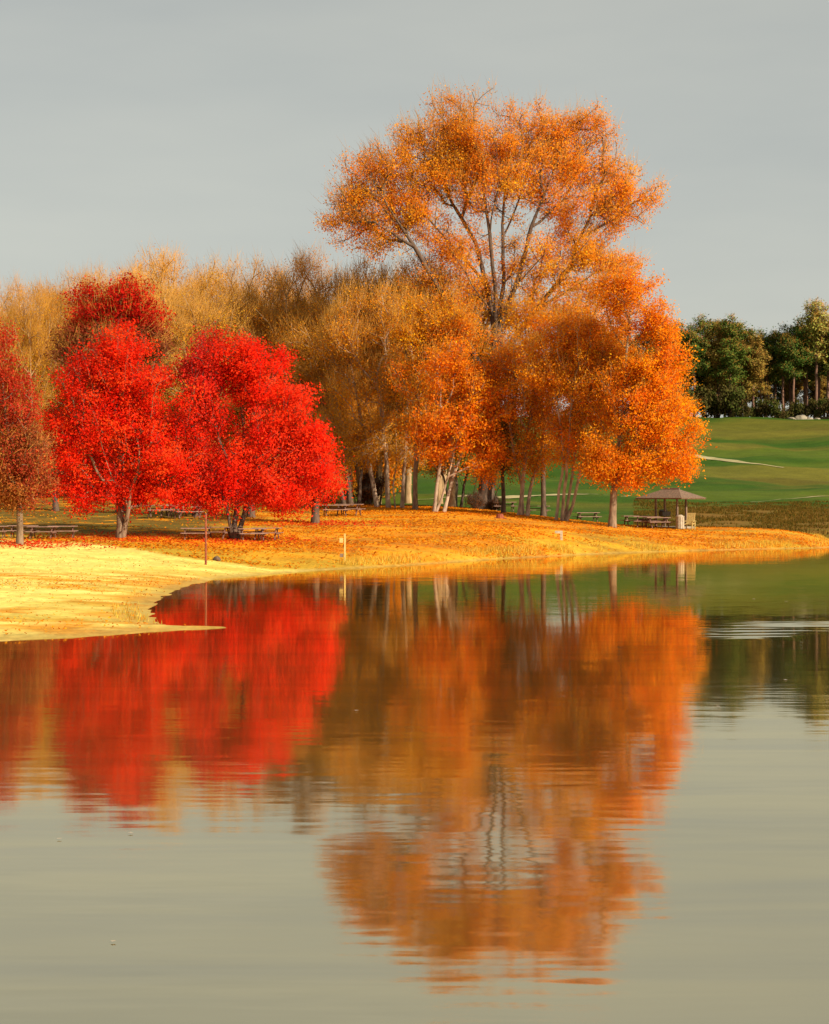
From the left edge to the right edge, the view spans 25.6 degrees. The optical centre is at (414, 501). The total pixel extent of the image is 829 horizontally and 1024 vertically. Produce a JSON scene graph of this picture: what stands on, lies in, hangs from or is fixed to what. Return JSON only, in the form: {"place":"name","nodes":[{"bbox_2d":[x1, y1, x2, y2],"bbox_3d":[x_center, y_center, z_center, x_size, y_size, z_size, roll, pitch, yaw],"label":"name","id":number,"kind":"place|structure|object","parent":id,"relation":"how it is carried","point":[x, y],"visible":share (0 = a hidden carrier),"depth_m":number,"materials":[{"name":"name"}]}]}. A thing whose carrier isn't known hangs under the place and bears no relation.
{"place":"outdoors","nodes":[
{"label":"outdoors","id":0,"kind":"place"},
{"bbox_2d":[0,553,269,634],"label":"beach","id":1,"kind":"structure","parent":0,"point":[9,583],"depth_m":60.40,"materials":[{"name":"beige sand"}]},
{"bbox_2d":[0,547,828,1023],"bbox_3d":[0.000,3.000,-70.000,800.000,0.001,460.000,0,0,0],"label":"lake water","id":2,"kind":"structure","parent":0,"point":[582,789],"depth_m":18.35,"materials":[{"name":"grey liquid"}]},
{"bbox_2d":[0,416,828,640],"bbox_3d":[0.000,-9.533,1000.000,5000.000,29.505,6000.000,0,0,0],"label":"ground","id":3,"kind":"structure","parent":0,"point":[797,451],"depth_m":108.50,"materials":[{"name":"plant"}]},
{"bbox_2d":[6,525,39,537],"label":"picnic table","id":4,"kind":"object","parent":3,"relation":"on","point":[13,528],"visible":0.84,"depth_m":94.21,"materials":[{"name":"brown wood"}]},
{"bbox_2d":[0,268,49,490],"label":"woodland tree","id":5,"kind":"object","parent":3,"relation":"on","point":[7,296],"visible":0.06,"depth_m":157.24,"materials":[{"name":"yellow plant"}]},
{"bbox_2d":[0,318,49,454],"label":"woodland tree","id":6,"kind":"object","parent":3,"relation":"on","point":[18,375],"visible":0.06,"depth_m":150.54,"materials":[{"name":"brown plant"}]},
{"bbox_2d":[0,309,64,544],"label":"russet maple","id":7,"kind":"object","parent":3,"relation":"on","point":[22,488],"visible":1,"depth_m":87.77,"materials":[{"name":"red plant"}]},
{"bbox_2d":[0,269,68,498],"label":"woodland tree","id":8,"kind":"object","parent":3,"relation":"on","point":[36,341],"visible":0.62,"depth_m":148.64,"materials":[{"name":"beige plant"}]},
{"bbox_2d":[24,526,58,538],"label":"picnic table","id":9,"kind":"object","parent":3,"relation":"on","point":[51,529],"visible":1,"depth_m":93.30,"materials":[{"name":"brown wood"}]},
{"bbox_2d":[6,270,94,492],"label":"woodland tree","id":10,"kind":"object","parent":3,"relation":"on","point":[43,291],"visible":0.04,"depth_m":160.54,"materials":[{"name":"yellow plant"}]},
{"bbox_2d":[18,270,92,412],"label":"woodland tree","id":11,"kind":"object","parent":3,"relation":"on","point":[54,293],"depth_m":185.93,"materials":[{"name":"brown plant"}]},
{"bbox_2d":[30,438,87,510],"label":"young maple","id":12,"kind":"object","parent":3,"relation":"on","point":[55,505],"visible":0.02,"depth_m":124.79,"materials":[{"name":"red plant"}]},
{"bbox_2d":[49,526,77,537],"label":"picnic table","id":13,"kind":"object","parent":3,"relation":"on","point":[65,530],"visible":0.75,"depth_m":94.45,"materials":[{"name":"brown wood"}]},
{"bbox_2d":[25,253,146,492],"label":"woodland tree","id":14,"kind":"object","parent":3,"relation":"on","point":[60,303],"visible":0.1,"depth_m":151.39,"materials":[{"name":"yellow plant"}]},
{"bbox_2d":[52,258,164,474],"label":"woodland tree","id":15,"kind":"object","parent":3,"relation":"on","point":[108,276],"visible":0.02,"depth_m":158.68,"materials":[{"name":"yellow plant"}]},
{"bbox_2d":[39,262,187,512],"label":"crimson maple","id":16,"kind":"object","parent":3,"relation":"on","point":[129,303],"visible":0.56,"depth_m":121.44,"materials":[{"name":"red plant"}]},
{"bbox_2d":[27,315,226,538],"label":"red maple","id":17,"kind":"object","parent":3,"relation":"on","point":[123,386],"visible":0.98,"depth_m":94.36,"materials":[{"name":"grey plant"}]},
{"bbox_2d":[63,243,202,452],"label":"woodland tree","id":18,"kind":"object","parent":3,"relation":"on","point":[165,270],"visible":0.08,"depth_m":149.60,"materials":[{"name":"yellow plant"}]},
{"bbox_2d":[100,252,188,313],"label":"woodland tree","id":19,"kind":"object","parent":3,"relation":"on","point":[125,270],"depth_m":180.42,"materials":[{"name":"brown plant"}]},
{"bbox_2d":[110,578,179,623],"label":"beach weeds","id":20,"kind":"object","parent":3,"relation":"on","point":[131,615],"visible":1,"depth_m":46.74,"materials":[{"name":"yellow plant"}]},
{"bbox_2d":[127,264,218,304],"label":"woodland tree","id":21,"kind":"object","parent":3,"relation":"on","point":[180,281],"visible":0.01,"depth_m":186.34,"materials":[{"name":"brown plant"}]},
{"bbox_2d":[121,246,227,487],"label":"woodland tree","id":22,"kind":"object","parent":3,"relation":"on","point":[176,275],"visible":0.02,"depth_m":165.79,"materials":[{"name":"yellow plant"}]},
{"bbox_2d":[134,232,227,481],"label":"woodland tree","id":23,"kind":"object","parent":3,"relation":"on","point":[156,280],"visible":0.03,"depth_m":156.11,"materials":[{"name":"yellow plant"}]},
{"bbox_2d":[169,507,204,518],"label":"picnic table","id":24,"kind":"object","parent":3,"relation":"on","point":[175,511],"visible":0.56,"depth_m":114.86,"materials":[{"name":"brown wood"}]},
{"bbox_2d":[164,408,222,516],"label":"crimson maple","id":25,"kind":"object","parent":3,"relation":"on","point":[193,459],"visible":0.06,"depth_m":117.70,"materials":[{"name":"red plant"}]},
{"bbox_2d":[180,528,209,539],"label":"picnic table","id":26,"kind":"object","parent":3,"relation":"on","point":[185,533],"visible":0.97,"depth_m":94.74,"materials":[{"name":"brown wood"}]},
{"bbox_2d":[205,513,207,564],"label":"net post","id":27,"kind":"object","parent":3,"relation":"on","point":[206,520],"visible":0.89,"depth_m":77.97,"materials":[{"name":"brown wood"}]},
{"bbox_2d":[151,246,273,452],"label":"woodland tree","id":28,"kind":"object","parent":3,"relation":"on","point":[193,317],"visible":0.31,"depth_m":147.07,"materials":[{"name":"beige plant"}]},
{"bbox_2d":[178,254,247,310],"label":"woodland tree","id":29,"kind":"object","parent":3,"relation":"on","point":[205,277],"depth_m":190.93,"materials":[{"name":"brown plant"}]},
{"bbox_2d":[201,527,229,538],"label":"picnic table","id":30,"kind":"object","parent":3,"relation":"on","point":[224,531],"visible":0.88,"depth_m":95.92,"materials":[{"name":"brown wood"}]},
{"bbox_2d":[174,265,272,450],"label":"woodland tree","id":31,"kind":"object","parent":3,"relation":"on","point":[219,298],"visible":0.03,"depth_m":157.91,"materials":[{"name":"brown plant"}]},
{"bbox_2d":[214,273,284,421],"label":"woodland tree","id":32,"kind":"object","parent":3,"relation":"on","point":[243,296],"visible":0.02,"depth_m":182.28,"materials":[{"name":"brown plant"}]},
{"bbox_2d":[236,528,267,540],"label":"picnic table","id":33,"kind":"object","parent":3,"relation":"on","point":[242,533],"visible":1,"depth_m":95.38,"materials":[{"name":"brown wood"}]},
{"bbox_2d":[195,246,316,450],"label":"woodland tree","id":34,"kind":"object","parent":3,"relation":"on","point":[253,293],"visible":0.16,"depth_m":150.70,"materials":[{"name":"brown plant"}]},
{"bbox_2d":[158,321,355,539],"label":"red maple","id":35,"kind":"object","parent":3,"relation":"on","point":[226,475],"visible":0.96,"depth_m":95.31,"materials":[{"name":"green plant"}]},
{"bbox_2d":[228,406,285,517],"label":"crimson maple","id":36,"kind":"object","parent":3,"relation":"on","point":[251,514],"visible":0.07,"depth_m":117.72,"materials":[{"name":"red plant"}]},
{"bbox_2d":[250,528,283,539],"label":"picnic table","id":37,"kind":"object","parent":3,"relation":"on","point":[277,532],"visible":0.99,"depth_m":95.85,"materials":[{"name":"brown wood"}]},
{"bbox_2d":[222,250,325,457],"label":"woodland tree","id":38,"kind":"object","parent":3,"relation":"on","point":[264,279],"visible":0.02,"depth_m":163.31,"materials":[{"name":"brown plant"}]},
{"bbox_2d":[235,245,361,432],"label":"woodland tree","id":39,"kind":"object","parent":3,"relation":"on","point":[285,285],"visible":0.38,"depth_m":149.04,"materials":[{"name":"beige plant"}]},
{"bbox_2d":[262,451,354,523],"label":"red maple","id":40,"kind":"object","parent":3,"relation":"on","point":[315,518],"visible":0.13,"depth_m":111.78,"materials":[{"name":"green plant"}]},
{"bbox_2d":[243,239,380,502],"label":"woodland tree","id":41,"kind":"object","parent":3,"relation":"on","point":[312,268],"visible":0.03,"depth_m":155.26,"materials":[{"name":"brown plant"}]},
{"bbox_2d":[319,505,350,515],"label":"picnic table","id":42,"kind":"object","parent":3,"relation":"on","point":[326,510],"visible":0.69,"depth_m":120.59,"materials":[{"name":"brown wood"}]},
{"bbox_2d":[278,341,394,505],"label":"shade tree","id":43,"kind":"object","parent":3,"relation":"on","point":[349,497],"visible":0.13,"depth_m":146.45,"materials":[{"name":"brown plant"}]},
{"bbox_2d":[260,255,415,503],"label":"woodland tree","id":44,"kind":"object","parent":3,"relation":"on","point":[300,368],"visible":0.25,"depth_m":147.19,"materials":[{"name":"brown plant"}]},
{"bbox_2d":[332,504,365,515],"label":"picnic table","id":45,"kind":"object","parent":3,"relation":"on","point":[359,508],"visible":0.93,"depth_m":121.69,"materials":[{"name":"brown wood"}]},
{"bbox_2d":[280,248,421,504],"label":"shade tree","id":46,"kind":"object","parent":3,"relation":"on","point":[357,468],"visible":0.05,"depth_m":151.47,"materials":[{"name":"beige plant"}]},
{"bbox_2d":[301,266,441,507],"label":"brown grove tree","id":47,"kind":"object","parent":3,"relation":"on","point":[340,322],"visible":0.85,"depth_m":139.34,"materials":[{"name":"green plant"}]},
{"bbox_2d":[353,465,393,504],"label":"sucker thicket","id":48,"kind":"object","parent":3,"relation":"on","point":[366,496],"visible":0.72,"depth_m":149.86,"materials":[{"name":"brown plant"}]},
{"bbox_2d":[343,451,412,497],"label":"wood shrub","id":49,"kind":"object","parent":3,"relation":"on","point":[396,484],"visible":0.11,"depth_m":176.34,"materials":[{"name":"brown plant"}]},
{"bbox_2d":[350,262,420,503],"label":"woodland tree","id":50,"kind":"object","parent":3,"relation":"on","point":[380,469],"visible":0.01,"depth_m":157.70,"materials":[{"name":"brown plant"}]},
{"bbox_2d":[387,255,425,502],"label":"woodland tree","id":51,"kind":"object","parent":3,"relation":"on","point":[408,496],"visible":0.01,"depth_m":163.80,"materials":[{"name":"brown plant"}]},
{"bbox_2d":[0,498,828,568],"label":"fallen leaves","id":52,"kind":"object","parent":3,"relation":"on","point":[441,524],"depth_m":105.71,"materials":[{"name":"orange plant"}]},
{"bbox_2d":[393,270,490,503],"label":"woodland tree","id":53,"kind":"object","parent":3,"relation":"on","point":[440,487],"visible":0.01,"depth_m":157.81,"materials":[{"name":"orange plant"}]},
{"bbox_2d":[375,268,510,509],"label":"slender tree","id":54,"kind":"object","parent":3,"relation":"on","point":[409,331],"visible":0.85,"depth_m":133.35,"materials":[{"name":"orange plant"}]},
{"bbox_2d":[368,246,524,506],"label":"amber tree","id":55,"kind":"object","parent":3,"relation":"on","point":[452,501],"visible":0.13,"depth_m":145.45,"materials":[{"name":"orange plant"}]},
{"bbox_2d":[409,356,497,506],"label":"shade tree","id":56,"kind":"object","parent":3,"relation":"on","point":[442,473],"visible":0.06,"depth_m":147.63,"materials":[{"name":"orange plant"}]},
{"bbox_2d":[399,327,524,511],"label":"orange maple","id":57,"kind":"object","parent":3,"relation":"on","point":[462,423],"visible":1,"depth_m":128.31,"materials":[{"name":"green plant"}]},
{"bbox_2d":[464,489,486,508],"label":"sucker thicket","id":58,"kind":"object","parent":3,"relation":"on","point":[476,500],"visible":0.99,"depth_m":140.27,"materials":[{"name":"brown plant"}]},
{"bbox_2d":[308,73,674,510],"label":"great poplar","id":59,"kind":"object","parent":3,"relation":"on","point":[453,133],"visible":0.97,"depth_m":141.39,"materials":[{"name":"orange plant"}]},
{"bbox_2d":[487,494,500,510],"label":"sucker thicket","id":60,"kind":"object","parent":3,"relation":"on","point":[495,501],"visible":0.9,"depth_m":140.83,"materials":[{"name":"brown plant"}]},
{"bbox_2d":[473,405,541,512],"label":"olive tree","id":61,"kind":"object","parent":3,"relation":"on","point":[503,496],"visible":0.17,"depth_m":132.81,"materials":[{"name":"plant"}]},
{"bbox_2d":[473,321,570,515],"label":"russet tree","id":62,"kind":"object","parent":3,"relation":"on","point":[534,400],"visible":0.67,"depth_m":129.53,"materials":[{"name":"orange plant"}]},
{"bbox_2d":[487,256,643,515],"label":"amber tree","id":63,"kind":"object","parent":3,"relation":"on","point":[521,309],"visible":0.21,"depth_m":137.58,"materials":[{"name":"orange plant"}]},
{"bbox_2d":[314,532,828,567],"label":"shore grass","id":64,"kind":"structure","parent":3,"relation":"on","point":[514,549],"depth_m":99.58,"materials":[{"name":"orange plant"}]},
{"bbox_2d":[506,295,655,520],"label":"russet tree","id":65,"kind":"object","parent":3,"relation":"on","point":[575,337],"visible":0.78,"depth_m":125.28,"materials":[{"name":"orange plant"}]},
{"bbox_2d":[572,512,601,521],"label":"picnic table","id":66,"kind":"object","parent":3,"relation":"on","point":[582,516],"visible":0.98,"depth_m":138.72,"materials":[{"name":"brown wood"}]},
{"bbox_2d":[569,264,716,527],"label":"orange maple","id":67,"kind":"object","parent":3,"relation":"on","point":[656,374],"visible":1,"depth_m":121.17,"materials":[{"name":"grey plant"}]},
{"bbox_2d":[642,517,670,528],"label":"picnic table","id":68,"kind":"object","parent":3,"relation":"on","point":[651,523],"visible":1,"depth_m":126.34,"materials":[{"name":"brown wood"}]},
{"bbox_2d":[636,488,705,528],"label":"pavilion","id":69,"kind":"structure","parent":3,"relation":"on","point":[670,493],"depth_m":127.36,"materials":[{"name":"wood"}]},
{"bbox_2d":[676,515,683,528],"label":"litter bin","id":70,"kind":"object","parent":3,"relation":"on","point":[679,521],"visible":1,"depth_m":125.56,"materials":[{"name":"white paint"}]},
{"bbox_2d":[667,319,696,388],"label":"hill pine","id":71,"kind":"object","parent":3,"relation":"on","point":[682,331],"visible":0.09,"depth_m":409.52,"materials":[{"name":"green plant"}]},
{"bbox_2d":[672,334,701,389],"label":"hill pine","id":72,"kind":"object","parent":3,"relation":"on","point":[690,381],"visible":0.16,"depth_m":405.13,"materials":[{"name":"green plant"}]},
{"bbox_2d":[684,513,695,529],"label":"garden chair","id":73,"kind":"object","parent":3,"relation":"on","point":[689,521],"visible":0.94,"depth_m":126.24,"materials":[{"name":"yellow paint"}]},
{"bbox_2d":[676,383,713,416],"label":"shrub","id":74,"kind":"object","parent":3,"relation":"on","point":[701,392],"visible":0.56,"depth_m":398.46,"materials":[{"name":"green plant"}]},
{"bbox_2d":[677,322,713,416],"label":"hill pine","id":75,"kind":"object","parent":3,"relation":"on","point":[696,340],"visible":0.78,"depth_m":402.08,"materials":[{"name":"green plant"}]},
{"bbox_2d":[688,313,718,416],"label":"hill pine","id":76,"kind":"object","parent":3,"relation":"on","point":[702,321],"visible":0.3,"depth_m":408.86,"materials":[{"name":"green plant"}]},
{"bbox_2d":[696,385,726,417],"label":"shrub","id":77,"kind":"object","parent":3,"relation":"on","point":[708,410],"visible":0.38,"depth_m":400.99,"materials":[{"name":"green plant"}]},
{"bbox_2d":[697,319,738,417],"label":"hill pine","id":78,"kind":"object","parent":3,"relation":"on","point":[716,344],"visible":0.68,"depth_m":404.48,"materials":[{"name":"green plant"}]},
{"bbox_2d":[708,397,735,417],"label":"shrub","id":79,"kind":"object","parent":3,"relation":"on","point":[713,403],"visible":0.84,"depth_m":400.76,"materials":[{"name":"green plant"}]},
{"bbox_2d":[704,313,755,416],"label":"hill pine","id":80,"kind":"object","parent":3,"relation":"on","point":[729,359],"visible":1,"depth_m":400.37,"materials":[{"name":"green plant"}]},
{"bbox_2d":[633,499,828,537],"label":"rough grass","id":81,"kind":"structure","parent":3,"relation":"on","point":[791,522],"depth_m":169.31,"materials":[{"name":"green plant"}]},
{"bbox_2d":[711,383,750,417],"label":"shrub","id":82,"kind":"object","parent":3,"relation":"on","point":[733,400],"visible":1,"depth_m":397.42,"materials":[{"name":"green plant"}]},
{"bbox_2d":[730,404,753,416],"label":"shrub","id":83,"kind":"object","parent":3,"relation":"on","point":[749,411],"visible":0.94,"depth_m":397.37,"materials":[{"name":"green plant"}]},
{"bbox_2d":[728,320,761,414],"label":"hill pine","id":84,"kind":"object","parent":3,"relation":"on","point":[751,333],"visible":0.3,"depth_m":407.54,"materials":[{"name":"green plant"}]},
{"bbox_2d":[739,332,772,406],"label":"hill pine","id":85,"kind":"object","parent":3,"relation":"on","point":[755,370],"visible":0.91,"depth_m":403.73,"materials":[{"name":"green plant"}]},
{"bbox_2d":[744,328,778,416],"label":"hill pine","id":86,"kind":"object","parent":3,"relation":"on","point":[767,340],"visible":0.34,"depth_m":410.81,"materials":[{"name":"green plant"}]},
{"bbox_2d":[754,379,776,416],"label":"hill pine","id":87,"kind":"object","parent":3,"relation":"on","point":[769,393],"visible":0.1,"depth_m":447.04,"materials":[{"name":"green plant"}]},
{"bbox_2d":[754,395,788,418],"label":"shrub","id":88,"kind":"object","parent":3,"relation":"on","point":[764,408],"visible":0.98,"depth_m":400.02,"materials":[{"name":"green plant"}]},
{"bbox_2d":[762,374,787,417],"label":"hill pine","id":89,"kind":"object","parent":3,"relation":"on","point":[776,379],"visible":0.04,"depth_m":429.73,"materials":[{"name":"green plant"}]},
{"bbox_2d":[769,376,784,400],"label":"hill pine","id":90,"kind":"object","parent":3,"relation":"on","point":[779,389],"visible":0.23,"depth_m":452.13,"materials":[{"name":"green plant"}]},
{"bbox_2d":[764,321,795,411],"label":"hill pine","id":91,"kind":"object","parent":3,"relation":"on","point":[779,357],"visible":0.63,"depth_m":407.68,"materials":[{"name":"green plant"}]},
{"bbox_2d":[780,330,796,404],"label":"hill pine","id":92,"kind":"object","parent":3,"relation":"on","point":[789,382],"visible":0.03,"depth_m":435.82,"materials":[{"name":"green plant"}]},
{"bbox_2d":[777,379,808,404],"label":"hill pine","id":93,"kind":"object","parent":3,"relation":"on","point":[798,388],"visible":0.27,"depth_m":447.65,"materials":[{"name":"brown plant"}]},
{"bbox_2d":[785,401,802,417],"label":"shrub","id":94,"kind":"object","parent":3,"relation":"on","point":[791,406],"visible":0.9,"depth_m":402.51,"materials":[{"name":"green plant"}]},
{"bbox_2d":[774,325,814,405],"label":"hill pine","id":95,"kind":"object","parent":3,"relation":"on","point":[796,354],"visible":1,"depth_m":402.82,"materials":[{"name":"green plant"}]},
{"bbox_2d":[788,397,818,417],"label":"shrub","id":96,"kind":"object","parent":3,"relation":"on","point":[811,407],"visible":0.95,"depth_m":401.34,"materials":[{"name":"green plant"}]},
{"bbox_2d":[787,315,825,416],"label":"hill pine","id":97,"kind":"object","parent":3,"relation":"on","point":[806,366],"visible":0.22,"depth_m":410.41,"materials":[{"name":"green plant"}]},
{"bbox_2d":[790,362,822,402],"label":"hill pine","id":98,"kind":"object","parent":3,"relation":"on","point":[799,378],"visible":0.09,"depth_m":417.84,"materials":[{"name":"green plant"}]},
{"bbox_2d":[799,296,828,401],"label":"pale hill tree","id":99,"kind":"object","parent":3,"relation":"on","point":[815,321],"visible":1,"depth_m":402.94,"materials":[{"name":"green plant"}]},
{"bbox_2d":[808,371,826,416],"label":"hill pine","id":100,"kind":"object","parent":3,"relation":"on","point":[823,380],"visible":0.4,"depth_m":447.21,"materials":[{"name":"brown plant"}]},
{"bbox_2d":[814,318,828,417],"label":"hill pine","id":101,"kind":"object","parent":3,"relation":"on","point":[827,348],"visible":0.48,"depth_m":406.48,"materials":[{"name":"green plant"}]},
{"bbox_2d":[816,396,828,417],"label":"shrub","id":102,"kind":"object","parent":3,"relation":"on","point":[823,404],"visible":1,"depth_m":397.85,"materials":[{"name":"green plant"}]},
{"bbox_2d":[0,0,828,417],"label":"sky","id":103,"kind":"structure","parent":0,"point":[201,126],"materials":[{"name":"grey"}]},
{"bbox_2d":[433,494,628,498],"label":"hill track","id":104,"kind":"structure","parent":0,"point":[513,496],"depth_m":195.37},
{"bbox_2d":[682,453,782,467],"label":"dirt path","id":105,"kind":"structure","parent":0,"point":[721,459],"depth_m":278.67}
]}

